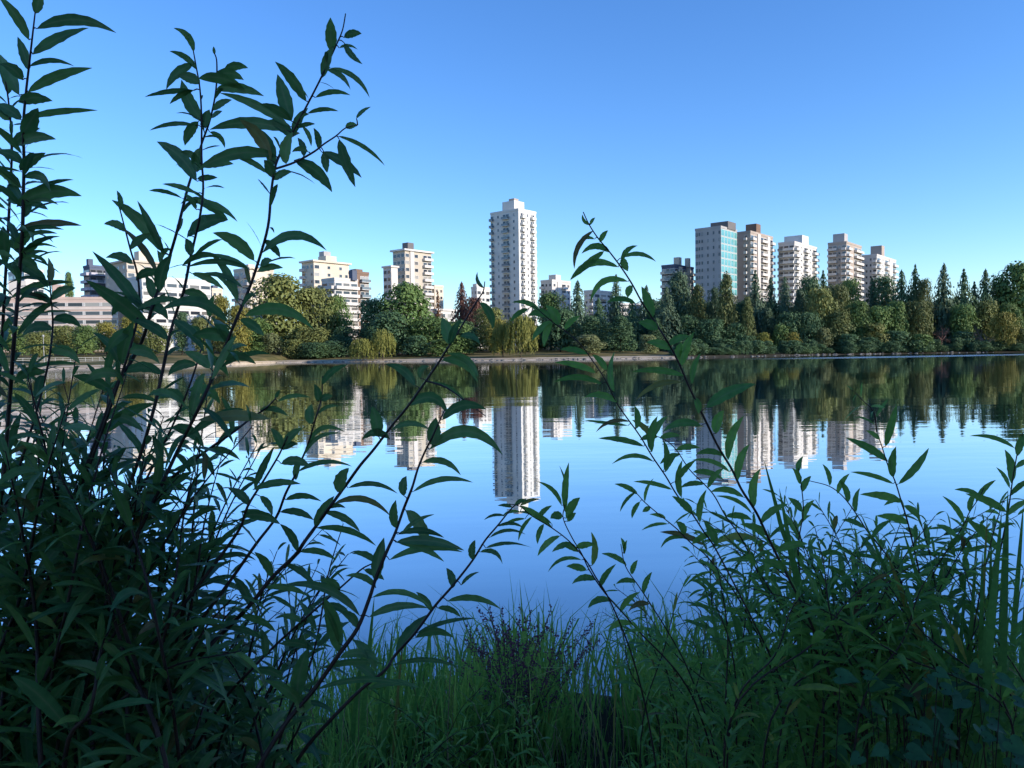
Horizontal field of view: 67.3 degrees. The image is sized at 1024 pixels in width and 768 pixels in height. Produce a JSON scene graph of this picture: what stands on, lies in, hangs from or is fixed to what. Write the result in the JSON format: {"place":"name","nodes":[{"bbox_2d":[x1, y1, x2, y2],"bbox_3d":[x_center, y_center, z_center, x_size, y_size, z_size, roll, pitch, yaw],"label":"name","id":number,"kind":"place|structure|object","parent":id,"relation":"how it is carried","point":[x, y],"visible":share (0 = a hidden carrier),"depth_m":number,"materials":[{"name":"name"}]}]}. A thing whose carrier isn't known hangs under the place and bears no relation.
{"place":"outdoors","nodes":[
{"label":"outdoors","id":0,"kind":"place"},
{"bbox_2d":[2,355,674,369],"bbox_3d":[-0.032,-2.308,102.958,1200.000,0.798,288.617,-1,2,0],"label":"beach","id":1,"kind":"structure","parent":0,"point":[364,360],"depth_m":210.12,"materials":[{"name":"beige sand"}]},
{"bbox_2d":[0,352,1023,717],"bbox_3d":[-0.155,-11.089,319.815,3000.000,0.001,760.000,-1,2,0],"label":"water","id":2,"kind":"structure","parent":0,"point":[538,428],"depth_m":14.87,"materials":[{"name":"blue liquid"}]},
{"bbox_2d":[0,0,1023,343],"label":"sky","id":3,"kind":"structure","parent":0,"point":[896,125],"materials":[{"name":"blue"}]},
{"bbox_2d":[2,346,1023,368],"bbox_3d":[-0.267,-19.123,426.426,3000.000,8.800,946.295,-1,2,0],"label":"terrain","id":4,"kind":"structure","parent":0,"point":[174,357],"depth_m":227.59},
{"bbox_2d":[21,331,54,356],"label":"broadleaf tree","id":5,"kind":"object","parent":4,"relation":"on","point":[34,338],"visible":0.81,"depth_m":203.46,"materials":[{"name":"green plant"}]},
{"bbox_2d":[0,281,127,351],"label":"apartment building","id":6,"kind":"structure","parent":4,"relation":"on","point":[90,311],"depth_m":265.48,"materials":[{"name":"concrete"}]},
{"bbox_2d":[66,324,99,355],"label":"broadleaf tree","id":7,"kind":"object","parent":4,"relation":"on","point":[80,337],"visible":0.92,"depth_m":213.50,"materials":[{"name":"green plant"}]},
{"bbox_2d":[80,259,105,296],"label":"apartment building","id":8,"kind":"structure","parent":4,"relation":"on","point":[93,273],"depth_m":299.94,"materials":[{"name":"concrete"}]},
{"bbox_2d":[105,251,158,295],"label":"apartment building","id":9,"kind":"structure","parent":4,"relation":"on","point":[126,270],"depth_m":285.08,"materials":[{"name":"grey"}]},
{"bbox_2d":[127,276,211,350],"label":"apartment building","id":10,"kind":"structure","parent":4,"relation":"on","point":[173,287],"depth_m":269.82,"materials":[{"name":"grey concrete"}]},
{"bbox_2d":[222,304,254,351],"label":"broadleaf tree","id":11,"kind":"object","parent":4,"relation":"on","point":[239,333],"visible":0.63,"depth_m":236.12,"materials":[{"name":"yellow plant"}]},
{"bbox_2d":[231,264,273,318],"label":"apartment building","id":12,"kind":"structure","parent":4,"relation":"on","point":[240,276],"depth_m":301.99,"materials":[{"name":"grey"}]},
{"bbox_2d":[247,272,312,350],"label":"broadleaf tree","id":13,"kind":"object","parent":4,"relation":"on","point":[282,288],"visible":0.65,"depth_m":256.52,"materials":[{"name":"green plant"}]},
{"bbox_2d":[284,326,330,356],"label":"broadleaf tree","id":14,"kind":"object","parent":4,"relation":"on","point":[317,333],"visible":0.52,"depth_m":248.50,"materials":[{"name":"green plant"}]},
{"bbox_2d":[292,285,343,350],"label":"broadleaf tree","id":15,"kind":"object","parent":4,"relation":"on","point":[314,317],"visible":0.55,"depth_m":263.85,"materials":[{"name":"green plant"}]},
{"bbox_2d":[299,251,351,324],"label":"apartment building","id":16,"kind":"structure","parent":4,"relation":"on","point":[323,266],"depth_m":302.20,"materials":[{"name":"grey concrete"}]},
{"bbox_2d":[321,294,354,337],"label":"broadleaf tree","id":17,"kind":"object","parent":4,"relation":"on","point":[344,321],"visible":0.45,"depth_m":269.48,"materials":[{"name":"green plant"}]},
{"bbox_2d":[319,270,360,339],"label":"apartment building","id":18,"kind":"structure","parent":4,"relation":"on","point":[348,288],"depth_m":283.19,"materials":[{"name":"concrete"}]},
{"bbox_2d":[355,298,387,341],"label":"broadleaf tree","id":19,"kind":"object","parent":4,"relation":"on","point":[370,309],"visible":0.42,"depth_m":258.39,"materials":[{"name":"green plant"}]},
{"bbox_2d":[370,329,395,359],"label":"willow tree","id":20,"kind":"object","parent":4,"relation":"on","point":[380,338],"visible":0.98,"depth_m":221.74,"materials":[{"name":"green plant"}]},
{"bbox_2d":[364,311,414,355],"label":"broadleaf tree","id":21,"kind":"object","parent":4,"relation":"on","point":[394,327],"visible":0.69,"depth_m":242.85,"materials":[{"name":"green plant"}]},
{"bbox_2d":[374,281,434,354],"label":"broadleaf tree","id":22,"kind":"object","parent":4,"relation":"on","point":[408,295],"visible":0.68,"depth_m":251.10,"materials":[{"name":"green plant"}]},
{"bbox_2d":[390,242,433,328],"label":"apartment building","id":23,"kind":"structure","parent":4,"relation":"on","point":[415,267],"depth_m":321.48,"materials":[{"name":"concrete"}]},
{"bbox_2d":[409,316,451,353],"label":"broadleaf tree","id":24,"kind":"object","parent":4,"relation":"on","point":[435,327],"visible":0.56,"depth_m":242.93,"materials":[{"name":"green plant"}]},
{"bbox_2d":[442,322,478,353],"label":"broadleaf tree","id":25,"kind":"object","parent":4,"relation":"on","point":[463,343],"visible":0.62,"depth_m":241.44,"materials":[{"name":"green plant"}]},
{"bbox_2d":[472,307,506,351],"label":"broadleaf tree","id":26,"kind":"object","parent":4,"relation":"on","point":[483,321],"visible":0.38,"depth_m":259.89,"materials":[{"name":"green plant"}]},
{"bbox_2d":[489,198,537,346],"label":"apartment building","id":27,"kind":"structure","parent":4,"relation":"on","point":[513,253],"depth_m":336.71,"materials":[{"name":"beige concrete"}]},
{"bbox_2d":[502,313,538,356],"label":"willow tree","id":28,"kind":"object","parent":4,"relation":"on","point":[520,329],"visible":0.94,"depth_m":213.32,"materials":[{"name":"green plant"}]},
{"bbox_2d":[21,296,1021,358],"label":"distant woods","id":29,"kind":"object","parent":4,"relation":"on","point":[313,350],"visible":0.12,"depth_m":257.05,"materials":[{"name":"green plant"}]},
{"bbox_2d":[539,275,570,310],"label":"apartment building","id":30,"kind":"structure","parent":4,"relation":"on","point":[554,283],"depth_m":355.05,"materials":[{"name":"concrete"}]},
{"bbox_2d":[539,307,580,351],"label":"broadleaf tree","id":31,"kind":"object","parent":4,"relation":"on","point":[559,336],"visible":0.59,"depth_m":247.08,"materials":[{"name":"green plant"}]},
{"bbox_2d":[565,280,590,346],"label":"fir tree","id":32,"kind":"object","parent":4,"relation":"on","point":[578,309],"visible":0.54,"depth_m":259.70,"materials":[{"name":"green plant"}]},
{"bbox_2d":[568,315,612,350],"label":"cedar tree","id":33,"kind":"object","parent":4,"relation":"on","point":[590,323],"visible":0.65,"depth_m":242.72,"materials":[{"name":"green plant"}]},
{"bbox_2d":[584,288,612,321],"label":"apartment building","id":34,"kind":"structure","parent":4,"relation":"on","point":[604,296],"depth_m":341.50,"materials":[{"name":"concrete"}]},
{"bbox_2d":[600,315,638,351],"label":"cedar tree","id":35,"kind":"object","parent":4,"relation":"on","point":[619,328],"visible":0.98,"depth_m":238.08,"materials":[{"name":"green plant"}]},
{"bbox_2d":[648,286,684,350],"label":"fir tree","id":36,"kind":"object","parent":4,"relation":"on","point":[664,314],"visible":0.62,"depth_m":247.39,"materials":[{"name":"green plant"}]},
{"bbox_2d":[659,270,694,334],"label":"conifer tree","id":37,"kind":"object","parent":4,"relation":"on","point":[678,287],"visible":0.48,"depth_m":258.96,"materials":[{"name":"green plant"}]},
{"bbox_2d":[660,257,694,298],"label":"apartment building","id":38,"kind":"structure","parent":4,"relation":"on","point":[670,269],"depth_m":332.86,"materials":[{"name":"concrete"}]},
{"bbox_2d":[694,318,727,346],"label":"broadleaf tree","id":39,"kind":"object","parent":4,"relation":"on","point":[712,329],"visible":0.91,"depth_m":243.41,"materials":[{"name":"green plant"}]},
{"bbox_2d":[695,221,736,303],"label":"apartment building","id":40,"kind":"structure","parent":4,"relation":"on","point":[715,251],"depth_m":320.53,"materials":[{"name":"grey concrete"}]},
{"bbox_2d":[713,271,738,342],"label":"conifer tree","id":41,"kind":"object","parent":4,"relation":"on","point":[726,301],"visible":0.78,"depth_m":245.93,"materials":[{"name":"green plant"}]},
{"bbox_2d":[739,270,767,338],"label":"fir tree","id":42,"kind":"object","parent":4,"relation":"on","point":[758,304],"visible":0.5,"depth_m":259.56,"materials":[{"name":"green plant"}]},
{"bbox_2d":[737,224,775,301],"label":"apartment building","id":43,"kind":"structure","parent":4,"relation":"on","point":[755,249],"depth_m":334.06,"materials":[{"name":"beige concrete"}]},
{"bbox_2d":[777,235,819,306],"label":"apartment building","id":44,"kind":"structure","parent":4,"relation":"on","point":[797,255],"depth_m":347.62,"materials":[{"name":"concrete"}]},
{"bbox_2d":[795,311,823,340],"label":"broadleaf tree","id":45,"kind":"object","parent":4,"relation":"on","point":[807,330],"visible":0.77,"depth_m":244.86,"materials":[{"name":"green plant"}]},
{"bbox_2d":[803,286,839,343],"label":"broadleaf tree","id":46,"kind":"object","parent":4,"relation":"on","point":[819,298],"visible":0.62,"depth_m":249.11,"materials":[{"name":"green plant"}]},
{"bbox_2d":[822,310,856,351],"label":"broadleaf tree","id":47,"kind":"object","parent":4,"relation":"on","point":[839,316],"visible":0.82,"depth_m":245.50,"materials":[{"name":"green plant"}]},
{"bbox_2d":[667,338,1023,355],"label":"shore undergrowth","id":48,"kind":"object","parent":4,"relation":"on","point":[793,347],"visible":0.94,"depth_m":238.20,"materials":[{"name":"green plant"}]},
{"bbox_2d":[827,233,863,302],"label":"apartment building","id":49,"kind":"structure","parent":4,"relation":"on","point":[845,258],"depth_m":363.67,"materials":[{"name":"beige concrete"}]},
{"bbox_2d":[843,300,875,340],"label":"broadleaf tree","id":50,"kind":"object","parent":4,"relation":"on","point":[857,314],"visible":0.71,"depth_m":247.45,"materials":[{"name":"green plant"}]},
{"bbox_2d":[861,245,898,304],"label":"apartment building","id":51,"kind":"structure","parent":4,"relation":"on","point":[876,261],"depth_m":383.75,"materials":[{"name":"concrete"}]},
{"bbox_2d":[862,305,899,339],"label":"broadleaf tree","id":52,"kind":"object","parent":4,"relation":"on","point":[879,313],"visible":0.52,"depth_m":247.11,"materials":[{"name":"green plant"}]},
{"bbox_2d":[870,274,895,319],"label":"broadleaf tree","id":53,"kind":"object","parent":4,"relation":"on","point":[884,288],"visible":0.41,"depth_m":267.03,"materials":[{"name":"green plant"}]},
{"bbox_2d":[887,300,911,345],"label":"broadleaf tree","id":54,"kind":"object","parent":4,"relation":"on","point":[900,310],"visible":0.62,"depth_m":247.74,"materials":[{"name":"green plant"}]},
{"bbox_2d":[904,300,935,341],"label":"broadleaf tree","id":55,"kind":"object","parent":4,"relation":"on","point":[918,309],"visible":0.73,"depth_m":247.69,"materials":[{"name":"green plant"}]},
{"bbox_2d":[929,263,960,346],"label":"fir tree","id":56,"kind":"object","parent":4,"relation":"on","point":[942,314],"visible":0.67,"depth_m":255.59,"materials":[{"name":"green plant"}]},
{"bbox_2d":[946,303,981,342],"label":"broadleaf tree","id":57,"kind":"object","parent":4,"relation":"on","point":[958,316],"visible":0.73,"depth_m":249.87,"materials":[{"name":"green plant"}]},
{"bbox_2d":[972,299,998,340],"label":"broadleaf tree","id":58,"kind":"object","parent":4,"relation":"on","point":[984,313],"visible":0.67,"depth_m":251.58,"materials":[{"name":"green plant"}]},
{"bbox_2d":[987,311,1021,350],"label":"broadleaf tree","id":59,"kind":"object","parent":4,"relation":"on","point":[1006,320],"visible":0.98,"depth_m":240.23,"materials":[{"name":"green plant"}]},
{"bbox_2d":[989,260,1023,333],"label":"broadleaf tree","id":60,"kind":"object","parent":4,"relation":"on","point":[1015,275],"visible":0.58,"depth_m":258.87,"materials":[{"name":"green plant"}]},
{"bbox_2d":[201,568,1023,767],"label":"bank","id":61,"kind":"structure","parent":0,"point":[604,715],"depth_m":3.54,"materials":[{"name":"green plant"}]},
{"bbox_2d":[0,71,73,650],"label":"willow shoot","id":62,"kind":"object","parent":61,"relation":"on","point":[6,244],"visible":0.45,"depth_m":1.55,"materials":[{"name":"green plant"}]},
{"bbox_2d":[0,258,81,674],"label":"willow shoot","id":63,"kind":"object","parent":61,"relation":"on","point":[60,291],"visible":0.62,"depth_m":1.53,"materials":[{"name":"green plant"}]},
{"bbox_2d":[0,0,115,755],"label":"willow shoot","id":64,"kind":"object","parent":61,"relation":"on","point":[46,190],"visible":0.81,"depth_m":1.45,"materials":[{"name":"green plant"}]},
{"bbox_2d":[0,191,167,760],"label":"willow shoot","id":65,"kind":"object","parent":61,"relation":"on","point":[117,337],"visible":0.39,"depth_m":1.53,"materials":[{"name":"green plant"}]},
{"bbox_2d":[0,295,232,767],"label":"willow shoot","id":66,"kind":"object","parent":61,"relation":"on","point":[174,367],"visible":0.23,"depth_m":1.55,"materials":[{"name":"green plant"}]},
{"bbox_2d":[0,28,243,767],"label":"willow shoot","id":67,"kind":"object","parent":61,"relation":"on","point":[186,164],"visible":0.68,"depth_m":1.56,"materials":[{"name":"green plant"}]},
{"bbox_2d":[0,46,262,752],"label":"willow shoot","id":68,"kind":"object","parent":61,"relation":"on","point":[142,222],"visible":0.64,"depth_m":1.55,"materials":[{"name":"green plant"}]},
{"bbox_2d":[0,353,268,767],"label":"willow shrub","id":69,"kind":"object","parent":61,"relation":"on","point":[32,505],"visible":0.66,"depth_m":1.45,"materials":[{"name":"green plant"}]},
{"bbox_2d":[0,331,275,767],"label":"willow shrub","id":70,"kind":"object","parent":61,"relation":"on","point":[186,578],"visible":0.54,"depth_m":1.49,"materials":[{"name":"green plant"}]},
{"bbox_2d":[4,612,305,767],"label":"willow shrub","id":71,"kind":"object","parent":61,"relation":"on","point":[248,713],"visible":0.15,"depth_m":1.81,"materials":[{"name":"green plant"}]},
{"bbox_2d":[18,428,309,767],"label":"willow shoot","id":72,"kind":"object","parent":61,"relation":"on","point":[286,443],"visible":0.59,"depth_m":1.53,"materials":[{"name":"green plant"}]},
{"bbox_2d":[28,390,309,643],"bbox_3d":[-0.900,0.802,1.601,0.954,1.562,0.297,-1,2,0],"label":"willow shoot","id":73,"kind":"object","parent":61,"relation":"on","point":[233,429],"visible":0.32,"depth_m":1.65,"materials":[{"name":"green plant"}]},
{"bbox_2d":[0,13,383,767],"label":"willow shoot","id":74,"kind":"object","parent":61,"relation":"on","point":[256,127],"visible":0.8,"depth_m":1.50,"materials":[{"name":"green plant"}]},
{"bbox_2d":[99,364,349,767],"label":"willow shoot","id":75,"kind":"object","parent":61,"relation":"on","point":[320,396],"visible":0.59,"depth_m":1.63,"materials":[{"name":"green plant"}]},
{"bbox_2d":[184,522,358,767],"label":"willow shrub","id":76,"kind":"object","parent":61,"relation":"on","point":[241,754],"visible":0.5,"depth_m":1.92,"materials":[{"name":"green plant"}]},
{"bbox_2d":[194,551,383,751],"bbox_3d":[-0.596,0.960,1.746,0.606,1.147,0.152,-1,2,4],"label":"willow shoot","id":77,"kind":"object","parent":61,"relation":"on","point":[270,670],"visible":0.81,"depth_m":1.70,"materials":[{"name":"green plant"}]},
{"bbox_2d":[143,272,494,714],"bbox_3d":[-0.592,0.657,1.692,1.130,1.804,0.268,-1,2,0],"label":"willow shoot","id":78,"kind":"object","parent":61,"relation":"on","point":[449,332],"visible":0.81,"depth_m":1.69,"materials":[{"name":"green plant"}]},
{"bbox_2d":[269,601,422,767],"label":"reed clump","id":79,"kind":"object","parent":61,"relation":"on","point":[363,715],"visible":0.68,"depth_m":3.06,"materials":[{"name":"green plant"}]},
{"bbox_2d":[255,400,501,767],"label":"willow shoot","id":80,"kind":"object","parent":61,"relation":"on","point":[423,541],"visible":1,"depth_m":1.53,"materials":[{"name":"green plant"}]},
{"bbox_2d":[291,498,528,767],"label":"willow shoot","id":81,"kind":"object","parent":61,"relation":"on","point":[408,634],"visible":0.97,"depth_m":1.79,"materials":[{"name":"green plant"}]},
{"bbox_2d":[358,675,555,767],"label":"leafy weed","id":82,"kind":"object","parent":61,"relation":"on","point":[431,736],"visible":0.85,"depth_m":3.02,"materials":[{"name":"green plant"}]},
{"bbox_2d":[444,604,599,766],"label":"purple flower plant","id":83,"kind":"object","parent":61,"relation":"on","point":[522,663],"visible":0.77,"depth_m":3.31,"materials":[{"name":"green plant"}]},
{"bbox_2d":[503,498,656,767],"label":"willow shoot","id":84,"kind":"object","parent":61,"relation":"on","point":[538,516],"visible":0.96,"depth_m":2.14,"materials":[{"name":"green plant"}]},
{"bbox_2d":[230,592,1017,767],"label":"dry stems","id":85,"kind":"object","parent":61,"relation":"on","point":[583,722],"visible":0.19,"depth_m":3.14,"materials":[{"name":"plant"}]},
{"bbox_2d":[539,463,722,763],"bbox_3d":[0.437,0.884,2.295,0.771,1.371,0.180,-2,3,-32],"label":"willow shoot","id":86,"kind":"object","parent":61,"relation":"on","point":[569,508],"visible":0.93,"depth_m":2.22,"materials":[{"name":"green plant"}]},
{"bbox_2d":[510,300,819,766],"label":"willow shoot","id":87,"kind":"object","parent":61,"relation":"on","point":[553,313],"visible":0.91,"depth_m":2.12,"materials":[{"name":"green plant"}]},
{"bbox_2d":[602,538,731,767],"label":"willow shoot","id":88,"kind":"object","parent":61,"relation":"on","point":[645,583],"visible":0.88,"depth_m":2.32,"materials":[{"name":"green plant"}]},
{"bbox_2d":[592,571,774,767],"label":"willow shrub","id":89,"kind":"object","parent":61,"relation":"on","point":[653,630],"visible":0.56,"depth_m":2.71,"materials":[{"name":"green plant"}]},
{"bbox_2d":[616,478,808,767],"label":"willow shoot","id":90,"kind":"object","parent":61,"relation":"on","point":[682,534],"visible":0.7,"depth_m":2.31,"materials":[{"name":"green plant"}]},
{"bbox_2d":[571,212,863,764],"bbox_3d":[0.611,0.562,2.100,1.019,1.980,0.189,-2,3,-21],"label":"willow shoot","id":91,"kind":"object","parent":61,"relation":"on","point":[680,353],"visible":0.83,"depth_m":2.06,"materials":[{"name":"green plant"}]},
{"bbox_2d":[688,555,763,767],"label":"reed clump","id":92,"kind":"object","parent":61,"relation":"on","point":[754,707],"visible":0.69,"depth_m":2.43,"materials":[{"name":"green plant"}]},
{"bbox_2d":[632,416,826,763],"bbox_3d":[0.756,0.811,2.413,0.759,1.447,0.193,-2,3,-25],"label":"willow shoot","id":93,"kind":"object","parent":61,"relation":"on","point":[713,475],"visible":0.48,"depth_m":2.36,"materials":[{"name":"green plant"}]},
{"bbox_2d":[752,461,806,767],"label":"reed clump","id":94,"kind":"object","parent":61,"relation":"on","point":[786,536],"visible":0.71,"depth_m":2.34,"materials":[{"name":"green plant"}]},
{"bbox_2d":[775,456,826,767],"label":"willow shoot","id":95,"kind":"object","parent":61,"relation":"on","point":[804,483],"visible":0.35,"depth_m":2.44,"materials":[{"name":"green plant"}]},
{"bbox_2d":[805,536,878,767],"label":"reed clump","id":96,"kind":"object","parent":61,"relation":"on","point":[820,706],"visible":0.29,"depth_m":2.40,"materials":[{"name":"green plant"}]},
{"bbox_2d":[674,486,1023,767],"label":"willow shrub","id":97,"kind":"object","parent":61,"relation":"on","point":[892,654],"visible":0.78,"depth_m":2.31,"materials":[{"name":"green plant"}]},
{"bbox_2d":[809,465,932,766],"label":"willow shoot","id":98,"kind":"object","parent":61,"relation":"on","point":[847,497],"visible":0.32,"depth_m":2.40,"materials":[{"name":"green plant"}]},
{"bbox_2d":[844,383,952,761],"bbox_3d":[1.187,0.744,2.362,0.461,1.511,0.169,-2,3,-22],"label":"willow shoot","id":99,"kind":"object","parent":61,"relation":"on","point":[915,467],"visible":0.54,"depth_m":2.35,"materials":[{"name":"green plant"}]},
{"bbox_2d":[861,515,974,767],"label":"reed clump","id":100,"kind":"object","parent":61,"relation":"on","point":[935,632],"visible":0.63,"depth_m":2.29,"materials":[{"name":"green plant"}]},
{"bbox_2d":[830,662,1023,767],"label":"bindweed plant","id":101,"kind":"object","parent":61,"relation":"on","point":[933,730],"visible":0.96,"depth_m":2.08,"materials":[{"name":"green plant"}]},
{"bbox_2d":[888,480,995,767],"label":"willow shoot","id":102,"kind":"object","parent":61,"relation":"on","point":[958,511],"visible":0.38,"depth_m":2.43,"materials":[{"name":"green plant"}]},
{"bbox_2d":[951,505,1023,764],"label":"reed clump","id":103,"kind":"object","parent":61,"relation":"on","point":[1013,636],"visible":0.45,"depth_m":2.48,"materials":[{"name":"green plant"}]},
{"bbox_2d":[971,494,1008,767],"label":"reed clump","id":104,"kind":"object","parent":61,"relation":"on","point":[986,640],"visible":0.87,"depth_m":2.19,"materials":[{"name":"green plant"}]},
{"bbox_2d":[960,433,1023,767],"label":"willow shoot","id":105,"kind":"object","parent":61,"relation":"on","point":[1012,466],"visible":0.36,"depth_m":2.36,"materials":[{"name":"green plant"}]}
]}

